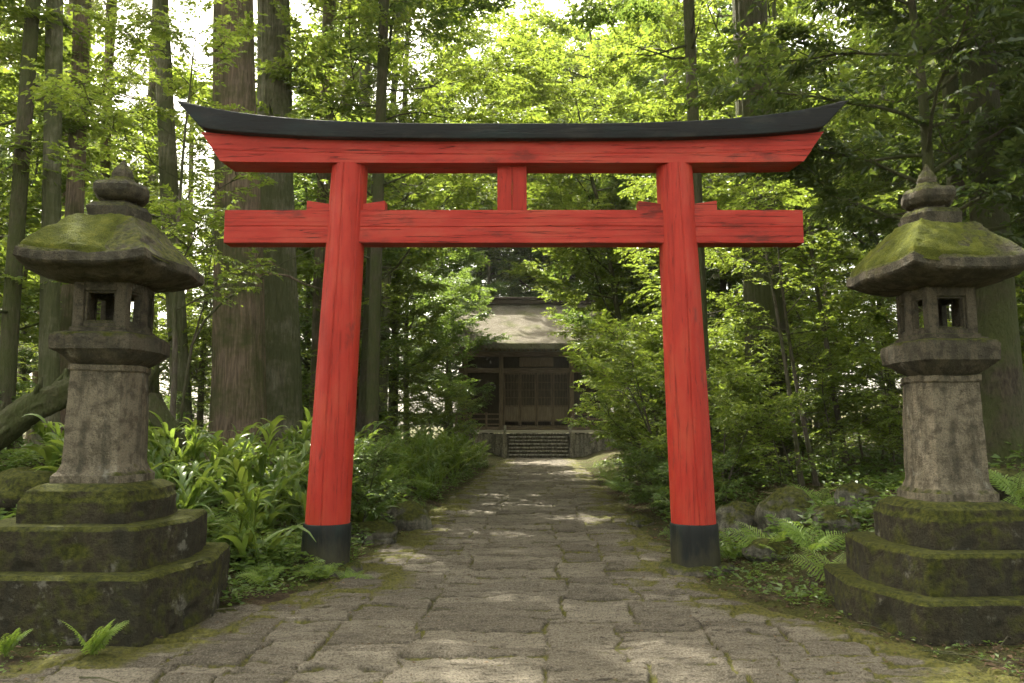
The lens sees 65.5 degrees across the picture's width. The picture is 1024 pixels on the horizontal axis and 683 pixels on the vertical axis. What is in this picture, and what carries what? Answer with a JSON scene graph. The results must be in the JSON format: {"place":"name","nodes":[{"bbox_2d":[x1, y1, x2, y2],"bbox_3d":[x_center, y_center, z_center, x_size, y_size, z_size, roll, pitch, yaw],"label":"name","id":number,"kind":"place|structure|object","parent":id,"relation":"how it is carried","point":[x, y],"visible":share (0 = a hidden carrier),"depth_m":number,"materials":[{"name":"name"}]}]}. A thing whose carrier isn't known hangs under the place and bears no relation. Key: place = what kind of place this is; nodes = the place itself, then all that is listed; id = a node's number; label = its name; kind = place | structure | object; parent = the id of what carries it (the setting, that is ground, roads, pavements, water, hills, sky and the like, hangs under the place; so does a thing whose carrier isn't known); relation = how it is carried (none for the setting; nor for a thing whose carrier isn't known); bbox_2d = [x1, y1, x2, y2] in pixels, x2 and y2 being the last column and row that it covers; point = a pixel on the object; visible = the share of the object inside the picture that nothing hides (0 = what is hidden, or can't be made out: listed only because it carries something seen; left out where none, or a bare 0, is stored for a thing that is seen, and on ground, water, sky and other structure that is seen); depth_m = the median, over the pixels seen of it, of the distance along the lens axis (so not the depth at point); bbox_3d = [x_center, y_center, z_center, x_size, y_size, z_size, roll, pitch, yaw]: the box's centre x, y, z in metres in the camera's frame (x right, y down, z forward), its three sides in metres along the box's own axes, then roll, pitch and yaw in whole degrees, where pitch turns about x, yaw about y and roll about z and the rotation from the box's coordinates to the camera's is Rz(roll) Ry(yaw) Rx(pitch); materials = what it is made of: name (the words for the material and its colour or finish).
{"place":"outdoors","nodes":[
{"label":"outdoors","id":0,"kind":"place"},
{"bbox_2d":[5,0,1017,426],"label":"sky","id":1,"kind":"structure","parent":0,"point":[207,18],"materials":[{"name":"white"}]},
{"bbox_2d":[0,457,1023,682],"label":"stone path","id":2,"kind":"structure","parent":0,"point":[540,633],"depth_m":6.11,"materials":[{"name":"grey stone"}]},
{"bbox_2d":[60,620,129,654],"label":"fern","id":3,"kind":"object","parent":2,"relation":"on","point":[103,638],"visible":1,"depth_m":5.25,"materials":[{"name":"green plant"}]},
{"bbox_2d":[0,394,1023,682],"bbox_3d":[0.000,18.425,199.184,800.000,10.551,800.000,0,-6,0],"label":"forest floor","id":4,"kind":"structure","parent":0,"point":[596,458],"depth_m":8.04,"materials":[{"name":"plant"}]},
{"bbox_2d":[0,466,54,515],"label":"boulder","id":5,"kind":"object","parent":4,"relation":"on","point":[16,483],"visible":0.43,"depth_m":8.88,"materials":[{"name":"stone"}]},
{"bbox_2d":[0,368,69,450],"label":"fallen log","id":6,"kind":"object","parent":4,"relation":"on","point":[46,401],"visible":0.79,"depth_m":9.70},
{"bbox_2d":[7,421,63,470],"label":"lily plant","id":7,"kind":"object","parent":4,"relation":"on","point":[40,429],"visible":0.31,"depth_m":9.89,"materials":[{"name":"green plant"}]},
{"bbox_2d":[17,0,90,456],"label":"tall tree","id":8,"kind":"object","parent":4,"relation":"on","point":[49,323],"visible":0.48,"depth_m":12.63,"materials":[{"name":"brown plant"}]},
{"bbox_2d":[0,74,133,448],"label":"leafy tree","id":9,"kind":"object","parent":4,"relation":"on","point":[6,163],"visible":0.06,"depth_m":25.37,"materials":[{"name":"green plant"}]},
{"bbox_2d":[0,0,136,459],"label":"tall tree","id":10,"kind":"object","parent":4,"relation":"on","point":[10,318],"visible":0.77,"depth_m":12.21,"materials":[{"name":"brown plant"}]},
{"bbox_2d":[60,0,90,432],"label":"cedar tree","id":11,"kind":"object","parent":4,"relation":"on","point":[74,198],"visible":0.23,"depth_m":13.70,"materials":[{"name":"brown plant"}]},
{"bbox_2d":[0,10,160,304],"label":"leafy tree","id":12,"kind":"object","parent":4,"relation":"on","point":[38,158],"visible":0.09,"depth_m":16.92,"materials":[{"name":"green plant"}]},
{"bbox_2d":[0,0,207,347],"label":"leafy tree","id":13,"kind":"object","parent":4,"relation":"on","point":[11,50],"visible":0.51,"depth_m":13.71,"materials":[{"name":"green plant"}]},
{"bbox_2d":[0,160,229,647],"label":"stone lantern","id":14,"kind":"object","parent":4,"relation":"on","point":[100,529],"visible":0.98,"depth_m":6.28,"materials":[{"name":"grey stone"}]},
{"bbox_2d":[84,0,192,466],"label":"tall tree","id":15,"kind":"object","parent":4,"relation":"on","point":[167,154],"visible":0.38,"depth_m":15.82,"materials":[{"name":"brown plant"}]},
{"bbox_2d":[86,9,211,209],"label":"forest tree","id":16,"kind":"object","parent":4,"relation":"on","point":[152,87],"visible":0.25,"depth_m":28.86,"materials":[{"name":"green plant"}]},
{"bbox_2d":[20,0,320,455],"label":"young tree","id":17,"kind":"object","parent":4,"relation":"on","point":[164,31],"visible":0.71,"depth_m":11.11,"materials":[{"name":"green plant"}]},
{"bbox_2d":[148,363,192,455],"bbox_3d":[-4.458,0.805,9.879,0.953,1.241,0.785,2,-7,-21],"label":"tree root","id":18,"kind":"object","parent":4,"relation":"on","point":[157,405],"visible":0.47,"depth_m":9.73,"materials":[{"name":"green plant"}]},
{"bbox_2d":[148,316,211,439],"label":"undergrowth bush","id":19,"kind":"object","parent":4,"relation":"on","point":[205,356],"visible":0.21,"depth_m":15.98,"materials":[{"name":"green plant"}]},
{"bbox_2d":[148,421,228,498],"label":"lily plant","id":20,"kind":"object","parent":4,"relation":"on","point":[166,451],"visible":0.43,"depth_m":9.41,"materials":[{"name":"green plant"}]},
{"bbox_2d":[159,458,235,514],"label":"lily plant","id":21,"kind":"object","parent":4,"relation":"on","point":[188,499],"visible":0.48,"depth_m":8.35,"materials":[{"name":"green plant"}]},
{"bbox_2d":[86,30,323,456],"bbox_3d":[-7.782,-2.240,20.179,6.695,11.140,7.120,4,-8,-34],"label":"leafy tree","id":22,"kind":"object","parent":4,"relation":"on","point":[303,267],"visible":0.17,"depth_m":19.10,"materials":[{"name":"green plant"}]},
{"bbox_2d":[130,173,305,394],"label":"leafy tree","id":23,"kind":"object","parent":4,"relation":"on","point":[159,307],"visible":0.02,"depth_m":26.51,"materials":[{"name":"green plant"}]},
{"bbox_2d":[149,411,287,509],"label":"lily plant","id":24,"kind":"object","parent":4,"relation":"on","point":[230,445],"visible":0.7,"depth_m":9.33,"materials":[{"name":"green plant"}]},
{"bbox_2d":[181,457,315,564],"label":"lily plant","id":25,"kind":"object","parent":4,"relation":"on","point":[246,504],"visible":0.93,"depth_m":8.02,"materials":[{"name":"green plant"}]},
{"bbox_2d":[189,417,307,510],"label":"lily plant","id":26,"kind":"object","parent":4,"relation":"on","point":[264,458],"visible":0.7,"depth_m":9.56,"materials":[{"name":"green plant"}]},
{"bbox_2d":[169,0,340,453],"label":"tall tree","id":27,"kind":"object","parent":4,"relation":"on","point":[283,366],"visible":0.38,"depth_m":17.48,"materials":[{"name":"brown plant"}]},
{"bbox_2d":[206,449,308,533],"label":"lily plant","id":28,"kind":"object","parent":4,"relation":"on","point":[278,485],"visible":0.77,"depth_m":9.42,"materials":[{"name":"green plant"}]},
{"bbox_2d":[199,0,321,482],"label":"cedar tree","id":29,"kind":"object","parent":4,"relation":"on","point":[238,390],"visible":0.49,"depth_m":14.86,"materials":[{"name":"brown plant"}]},
{"bbox_2d":[179,222,317,421],"bbox_3d":[-4.025,-0.389,12.511,2.121,3.389,0.432,0,-6,0],"label":"bare branch","id":30,"kind":"object","parent":29,"relation":"attached to","point":[196,334],"visible":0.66,"depth_m":12.30,"materials":[{"name":"brown plant"}]},
{"bbox_2d":[190,114,418,407],"bbox_3d":[-8.036,-2.519,31.686,9.051,14.200,8.283,2,-7,-16],"label":"leafy tree","id":31,"kind":"object","parent":4,"relation":"on","point":[393,373],"visible":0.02,"depth_m":31.30,"materials":[{"name":"green plant"}]},
{"bbox_2d":[246,444,365,531],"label":"lily plant","id":32,"kind":"object","parent":4,"relation":"on","point":[300,495],"visible":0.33,"depth_m":9.97,"materials":[{"name":"green plant"}]},
{"bbox_2d":[187,99,439,430],"bbox_3d":[-6.596,-2.175,24.116,6.903,11.833,7.543,-2,-7,17],"label":"leafy tree","id":33,"kind":"object","parent":4,"relation":"on","point":[305,322],"visible":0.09,"depth_m":24.18,"materials":[{"name":"green plant"}]},
{"bbox_2d":[292,0,407,440],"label":"cedar tree","id":34,"kind":"object","parent":4,"relation":"on","point":[320,254],"visible":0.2,"depth_m":20.19,"materials":[{"name":"brown plant"}]},
{"bbox_2d":[296,187,433,363],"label":"leafy tree","id":35,"kind":"object","parent":4,"relation":"on","point":[401,308],"visible":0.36,"depth_m":20.53,"materials":[{"name":"green plant"}]},
{"bbox_2d":[303,0,432,434],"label":"forest tree","id":36,"kind":"object","parent":4,"relation":"on","point":[366,69],"visible":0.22,"depth_m":27.77,"materials":[{"name":"green plant"}]},
{"bbox_2d":[302,430,438,521],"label":"shrub","id":37,"kind":"object","parent":4,"relation":"on","point":[385,497],"visible":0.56,"depth_m":11.10,"materials":[{"name":"green plant"}]},
{"bbox_2d":[351,520,397,544],"bbox_3d":[-1.928,2.664,10.763,0.774,0.491,0.567,0,-6,0],"label":"boulder","id":38,"kind":"object","parent":4,"relation":"on","point":[385,532],"visible":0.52,"depth_m":10.59,"materials":[{"name":"stone"}]},
{"bbox_2d":[210,0,550,442],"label":"leafy tree","id":39,"kind":"object","parent":4,"relation":"on","point":[459,198],"visible":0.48,"depth_m":19.26,"materials":[{"name":"green plant"}]},
{"bbox_2d":[355,20,445,447],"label":"forest tree","id":40,"kind":"object","parent":4,"relation":"on","point":[392,403],"visible":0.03,"depth_m":33.62,"materials":[{"name":"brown plant"}]},
{"bbox_2d":[289,0,521,276],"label":"leafy tree","id":41,"kind":"object","parent":4,"relation":"on","point":[456,49],"visible":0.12,"depth_m":29.54,"materials":[{"name":"green plant"}]},
{"bbox_2d":[380,501,432,530],"bbox_3d":[-1.627,2.814,12.351,0.838,0.676,0.639,0,-6,0],"label":"boulder","id":42,"kind":"object","parent":4,"relation":"on","point":[410,515],"visible":0.5,"depth_m":12.15,"materials":[{"name":"stone"}]},
{"bbox_2d":[298,0,515,468],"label":"tall tree","id":43,"kind":"object","parent":4,"relation":"on","point":[373,361],"visible":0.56,"depth_m":17.58,"materials":[{"name":"brown plant"}]},
{"bbox_2d":[347,5,466,437],"bbox_3d":[-4.221,-5.803,30.486,6.241,20.942,5.028,-2,-7,18],"label":"forest tree","id":44,"kind":"object","parent":4,"relation":"on","point":[383,380],"visible":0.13,"depth_m":29.78,"materials":[{"name":"brown plant"}]},
{"bbox_2d":[387,358,440,435],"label":"undergrowth bush","id":45,"kind":"object","parent":4,"relation":"on","point":[413,381],"visible":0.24,"depth_m":32.82,"materials":[{"name":"green plant"}]},
{"bbox_2d":[381,251,458,425],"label":"leafy tree","id":46,"kind":"object","parent":4,"relation":"on","point":[426,367],"visible":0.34,"depth_m":34.52,"materials":[{"name":"green plant"}]},
{"bbox_2d":[400,430,474,488],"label":"fern","id":47,"kind":"object","parent":4,"relation":"on","point":[434,458],"visible":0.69,"depth_m":19.02,"materials":[{"name":"green plant"}]},
{"bbox_2d":[381,180,496,443],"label":"leafy tree","id":48,"kind":"object","parent":4,"relation":"on","point":[453,327],"visible":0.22,"depth_m":38.58,"materials":[{"name":"green plant"}]},
{"bbox_2d":[403,378,480,440],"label":"bush","id":49,"kind":"object","parent":4,"relation":"on","point":[447,403],"visible":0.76,"depth_m":30.69,"materials":[{"name":"green plant"}]},
{"bbox_2d":[399,267,511,435],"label":"leafy tree","id":50,"kind":"object","parent":4,"relation":"on","point":[470,308],"visible":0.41,"depth_m":44.49,"materials":[{"name":"green plant"}]},
{"bbox_2d":[388,100,531,432],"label":"distant tree","id":51,"kind":"object","parent":4,"relation":"on","point":[513,288],"visible":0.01,"depth_m":65.32,"materials":[{"name":"green plant"}]},
{"bbox_2d":[418,173,580,375],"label":"leafy tree","id":52,"kind":"object","parent":4,"relation":"on","point":[490,274],"visible":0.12,"depth_m":62.02,"materials":[{"name":"green plant"}]},
{"bbox_2d":[6,471,1011,682],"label":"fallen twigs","id":53,"kind":"object","parent":4,"relation":"on","point":[950,653],"visible":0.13,"depth_m":6.71,"materials":[{"name":"brown wood"}]},
{"bbox_2d":[0,434,1023,675],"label":"ground weeds","id":54,"kind":"object","parent":4,"relation":"on","point":[287,553],"visible":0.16,"depth_m":9.31,"materials":[{"name":"green plant"}]},
{"bbox_2d":[177,100,847,577],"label":"torii gate","id":55,"kind":"structure","parent":4,"relation":"on","point":[347,224],"depth_m":8.86,"materials":[{"name":"red wood"}]},
{"bbox_2d":[409,0,621,438],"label":"leafy tree","id":56,"kind":"object","parent":4,"relation":"on","point":[490,40],"visible":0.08,"depth_m":64.21,"materials":[{"name":"green plant"}]},
{"bbox_2d":[453,297,617,457],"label":"shrine hall","id":57,"kind":"structure","parent":4,"relation":"on","point":[528,372],"depth_m":47.06,"materials":[{"name":"wood"}]},
{"bbox_2d":[504,373,519,426],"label":"door","id":58,"kind":"structure","parent":57,"relation":"in","point":[511,382],"depth_m":47.16,"materials":[{"name":"brown wood"}]},
{"bbox_2d":[520,373,535,426],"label":"door","id":59,"kind":"structure","parent":57,"relation":"in","point":[527,382],"depth_m":47.19,"materials":[{"name":"brown wood"}]},
{"bbox_2d":[536,373,552,426],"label":"door","id":60,"kind":"structure","parent":57,"relation":"in","point":[544,391],"depth_m":47.18,"materials":[{"name":"brown wood"}]},
{"bbox_2d":[553,373,568,426],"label":"door","id":61,"kind":"structure","parent":57,"relation":"in","point":[560,382],"depth_m":47.19,"materials":[{"name":"brown wood"}]},
{"bbox_2d":[435,37,650,296],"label":"leafy tree","id":62,"kind":"object","parent":4,"relation":"on","point":[491,252],"visible":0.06,"depth_m":63.97,"materials":[{"name":"green plant"}]},
{"bbox_2d":[521,185,656,452],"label":"leafy tree","id":63,"kind":"object","parent":4,"relation":"on","point":[552,296],"visible":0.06,"depth_m":38.38,"materials":[{"name":"green plant"}]},
{"bbox_2d":[468,0,717,451],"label":"leafy tree","id":64,"kind":"object","parent":4,"relation":"on","point":[547,21],"visible":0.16,"depth_m":36.10,"materials":[{"name":"green plant"}]},
{"bbox_2d":[470,25,732,457],"bbox_3d":[3.340,-3.265,27.245,9.632,15.155,9.469,1,-6,-7],"label":"leafy tree","id":65,"kind":"object","parent":4,"relation":"on","point":[575,89],"visible":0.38,"depth_m":27.11,"materials":[{"name":"green plant"}]},
{"bbox_2d":[556,0,714,479],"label":"tall tree","id":66,"kind":"object","parent":4,"relation":"on","point":[641,7],"visible":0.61,"depth_m":16.23,"materials":[{"name":"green plant"}]},
{"bbox_2d":[537,110,742,401],"bbox_3d":[6.610,-2.509,32.877,8.628,14.791,9.428,5,-8,-39],"label":"leafy tree","id":67,"kind":"object","parent":4,"relation":"on","point":[580,317],"visible":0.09,"depth_m":33.00,"materials":[{"name":"green plant"}]},
{"bbox_2d":[614,449,669,517],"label":"shrub","id":68,"kind":"object","parent":4,"relation":"on","point":[650,489],"visible":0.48,"depth_m":13.60,"materials":[{"name":"green plant"}]},
{"bbox_2d":[547,175,742,402],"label":"leafy tree","id":69,"kind":"object","parent":4,"relation":"on","point":[602,306],"visible":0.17,"depth_m":30.93,"materials":[{"name":"green plant"}]},
{"bbox_2d":[559,304,750,484],"bbox_3d":[3.359,1.204,18.114,4.374,4.446,4.146,3,-7,-23],"label":"bush","id":70,"kind":"object","parent":4,"relation":"on","point":[613,393],"visible":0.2,"depth_m":18.12,"materials":[{"name":"green plant"}]},
{"bbox_2d":[557,308,767,500],"bbox_3d":[2.773,1.168,15.148,3.957,4.022,3.751,-1,-6,9],"label":"bush","id":71,"kind":"object","parent":4,"relation":"on","point":[652,354],"visible":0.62,"depth_m":15.08,"materials":[{"name":"green plant"}]},
{"bbox_2d":[651,448,745,537],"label":"shrub","id":72,"kind":"object","parent":4,"relation":"on","point":[720,493],"visible":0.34,"depth_m":11.51,"materials":[{"name":"green plant"}]},
{"bbox_2d":[613,84,814,478],"bbox_3d":[4.551,-1.271,18.782,5.126,9.370,4.700,3,-7,-25],"label":"leafy tree","id":73,"kind":"object","parent":4,"relation":"on","point":[641,187],"visible":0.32,"depth_m":18.94,"materials":[{"name":"green plant"}]},
{"bbox_2d":[634,353,806,504],"bbox_3d":[3.334,1.503,12.721,2.583,2.625,2.448,5,-8,-37],"label":"bush","id":74,"kind":"object","parent":4,"relation":"on","point":[725,397],"visible":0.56,"depth_m":12.46,"materials":[{"name":"green plant"}]},
{"bbox_2d":[602,0,871,389],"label":"leafy tree","id":75,"kind":"object","parent":4,"relation":"on","point":[637,79],"visible":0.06,"depth_m":32.39,"materials":[{"name":"green plant"}]},
{"bbox_2d":[716,501,759,541],"bbox_3d":[3.034,2.425,10.387,0.841,0.711,0.783,0,-6,0],"label":"boulder","id":76,"kind":"object","parent":4,"relation":"on","point":[735,511],"visible":0.36,"depth_m":10.15,"materials":[{"name":"stone"}]},
{"bbox_2d":[660,337,823,475],"bbox_3d":[4.885,1.590,17.379,3.386,3.248,2.863,-3,-7,29],"label":"undergrowth bush","id":77,"kind":"object","parent":4,"relation":"on","point":[715,357],"visible":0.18,"depth_m":16.70,"materials":[{"name":"green plant"}]},
{"bbox_2d":[663,0,872,482],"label":"tall tree","id":78,"kind":"object","parent":4,"relation":"on","point":[760,294],"visible":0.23,"depth_m":17.42,"materials":[{"name":"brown plant"}]},
{"bbox_2d":[601,0,935,253],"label":"leafy tree","id":79,"kind":"object","parent":4,"relation":"on","point":[705,21],"visible":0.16,"depth_m":23.33,"materials":[{"name":"green plant"}]},
{"bbox_2d":[742,538,795,561],"bbox_3d":[2.815,2.303,8.699,0.568,0.301,0.481,0,-6,0],"label":"boulder","id":80,"kind":"object","parent":4,"relation":"on","point":[754,549],"visible":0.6,"depth_m":8.56,"materials":[{"name":"stone"}]},
{"bbox_2d":[705,174,863,488],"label":"sapling","id":81,"kind":"object","parent":4,"relation":"on","point":[817,335],"visible":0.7,"depth_m":14.49,"materials":[{"name":"green plant"}]},
{"bbox_2d":[754,486,819,535],"bbox_3d":[3.426,2.196,9.916,0.767,0.786,0.810,-5,-8,35],"label":"boulder","id":82,"kind":"object","parent":4,"relation":"on","point":[781,502],"visible":0.53,"depth_m":9.71,"materials":[{"name":"stone"}]},
{"bbox_2d":[714,366,868,487],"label":"undergrowth bush","id":83,"kind":"object","parent":4,"relation":"on","point":[757,464],"visible":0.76,"depth_m":12.56,"materials":[{"name":"green plant"}]},
{"bbox_2d":[709,293,882,442],"bbox_3d":[6.372,0.988,18.047,3.976,4.512,4.702,-2,-7,19],"label":"undergrowth bush","id":84,"kind":"object","parent":4,"relation":"on","point":[810,326],"visible":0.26,"depth_m":17.39,"materials":[{"name":"green plant"}]},
{"bbox_2d":[702,128,895,381],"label":"leafy tree","id":85,"kind":"object","parent":4,"relation":"on","point":[807,249],"visible":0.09,"depth_m":23.11,"materials":[{"name":"green plant"}]},
{"bbox_2d":[702,3,918,474],"bbox_3d":[6.623,-1.996,17.118,5.536,10.119,5.076,4,-7,-30],"label":"leafy tree","id":86,"kind":"object","parent":4,"relation":"on","point":[844,458],"visible":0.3,"depth_m":16.58,"materials":[{"name":"green plant"}]},
{"bbox_2d":[776,517,846,551],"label":"fern","id":87,"kind":"object","parent":4,"relation":"on","point":[800,539],"visible":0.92,"depth_m":8.45,"materials":[{"name":"green plant"}]},
{"bbox_2d":[731,310,902,479],"bbox_3d":[5.964,1.201,16.036,3.022,3.429,3.574,6,-9,-44],"label":"undergrowth bush","id":88,"kind":"object","parent":4,"relation":"on","point":[828,357],"visible":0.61,"depth_m":15.61,"materials":[{"name":"green plant"}]},
{"bbox_2d":[698,0,939,452],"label":"leafy tree","id":89,"kind":"object","parent":4,"relation":"on","point":[850,258],"visible":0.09,"depth_m":26.68,"materials":[{"name":"green plant"}]},
{"bbox_2d":[810,505,860,532],"bbox_3d":[3.706,2.068,9.133,0.586,0.376,0.527,0,-6,0],"label":"boulder","id":90,"kind":"object","parent":4,"relation":"on","point":[830,519],"visible":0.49,"depth_m":8.94,"materials":[{"name":"stone"}]},
{"bbox_2d":[670,0,1023,247],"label":"evergreen tree","id":91,"kind":"object","parent":4,"relation":"on","point":[1000,19],"visible":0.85,"depth_m":10.21,"materials":[{"name":"green plant"}]},
{"bbox_2d":[834,482,881,508],"bbox_3d":[4.567,2.092,10.432,0.617,0.494,0.578,-4,-8,33],"label":"boulder","id":92,"kind":"object","parent":4,"relation":"on","point":[848,490],"visible":0.46,"depth_m":10.25,"materials":[{"name":"stone"}]},
{"bbox_2d":[804,295,923,447],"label":"undergrowth bush","id":93,"kind":"object","parent":4,"relation":"on","point":[878,315],"visible":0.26,"depth_m":16.81,"materials":[{"name":"green plant"}]},
{"bbox_2d":[813,322,922,471],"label":"undergrowth bush","id":94,"kind":"object","parent":4,"relation":"on","point":[842,401],"visible":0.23,"depth_m":16.42,"materials":[{"name":"green plant"}]},
{"bbox_2d":[785,296,951,465],"bbox_3d":[9.323,0.836,20.218,5.266,5.053,4.454,-2,-7,19],"label":"undergrowth bush","id":95,"kind":"object","parent":4,"relation":"on","point":[884,307],"visible":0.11,"depth_m":20.35,"materials":[{"name":"green plant"}]},
{"bbox_2d":[844,0,966,221],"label":"tall tree","id":96,"kind":"object","parent":4,"relation":"on","point":[952,86],"visible":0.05,"depth_m":13.43,"materials":[{"name":"brown plant"}]},
{"bbox_2d":[817,319,1023,458],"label":"undergrowth bush","id":97,"kind":"object","parent":4,"relation":"on","point":[871,357],"visible":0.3,"depth_m":14.06,"materials":[{"name":"green plant"}]},
{"bbox_2d":[823,164,1023,646],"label":"stone lantern","id":98,"kind":"object","parent":4,"relation":"on","point":[935,557],"visible":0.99,"depth_m":6.29,"materials":[{"name":"grey stone"}]},
{"bbox_2d":[840,0,1023,245],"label":"evergreen tree","id":99,"kind":"object","parent":4,"relation":"on","point":[961,163],"visible":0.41,"depth_m":11.03,"materials":[{"name":"green plant"}]},
{"bbox_2d":[841,0,1023,251],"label":"evergreen tree","id":100,"kind":"object","parent":4,"relation":"on","point":[915,126],"visible":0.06,"depth_m":15.31,"materials":[{"name":"green plant"}]},
{"bbox_2d":[957,0,1023,467],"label":"tall tree","id":101,"kind":"object","parent":4,"relation":"on","point":[1002,389],"visible":0.51,"depth_m":10.49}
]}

